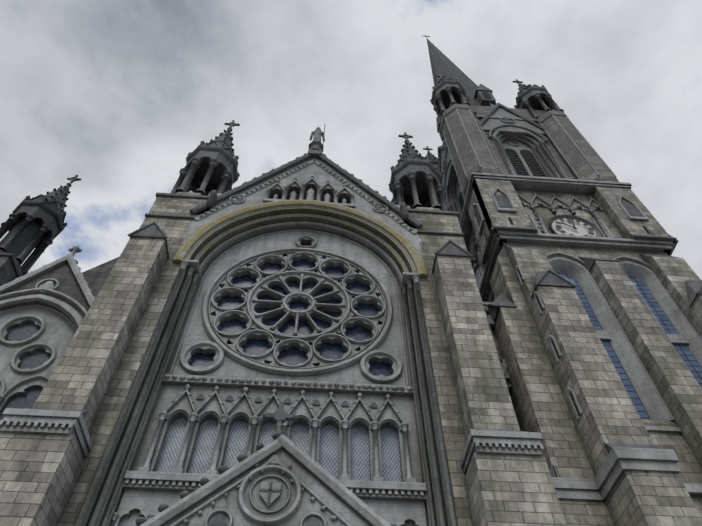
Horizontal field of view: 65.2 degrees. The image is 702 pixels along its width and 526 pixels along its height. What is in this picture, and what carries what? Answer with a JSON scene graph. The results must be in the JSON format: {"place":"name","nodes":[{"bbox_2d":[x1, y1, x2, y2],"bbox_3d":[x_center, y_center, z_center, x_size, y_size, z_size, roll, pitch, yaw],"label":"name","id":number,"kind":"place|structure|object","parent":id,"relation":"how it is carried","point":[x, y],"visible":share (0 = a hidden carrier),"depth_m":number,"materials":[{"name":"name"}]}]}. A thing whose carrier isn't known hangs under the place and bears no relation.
{"place":"outdoors","nodes":[
{"label":"outdoors","id":0,"kind":"place"},
{"bbox_2d":[0,120,566,525],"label":"church facade","id":1,"kind":"structure","parent":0,"point":[305,339],"depth_m":19.60,"materials":[{"name":"stone"}]},
{"bbox_2d":[0,0,701,279],"label":"sky","id":2,"kind":"structure","parent":0,"point":[114,95],"materials":[{"name":"grey"}]},
{"label":"paving","id":3,"kind":"structure","parent":0,"visible":0},
{"bbox_2d":[0,175,118,428],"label":"aisle","id":4,"kind":"object","parent":3,"relation":"on","point":[44,309],"visible":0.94,"depth_m":23.13,"materials":[{"name":"stone"}]},
{"bbox_2d":[423,35,701,525],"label":"bell tower","id":5,"kind":"structure","parent":3,"relation":"on","point":[588,281],"depth_m":23.53,"materials":[{"name":"stone"}]},
{"bbox_2d":[483,298,511,392],"bbox_3d":[6.790,9.773,19.272,3.000,23.251,6.010,3,-53,-3],"label":"link bay","id":6,"kind":"object","parent":5,"relation":"attached to","point":[502,361],"visible":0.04,"depth_m":23.25,"materials":[{"name":"stone"}]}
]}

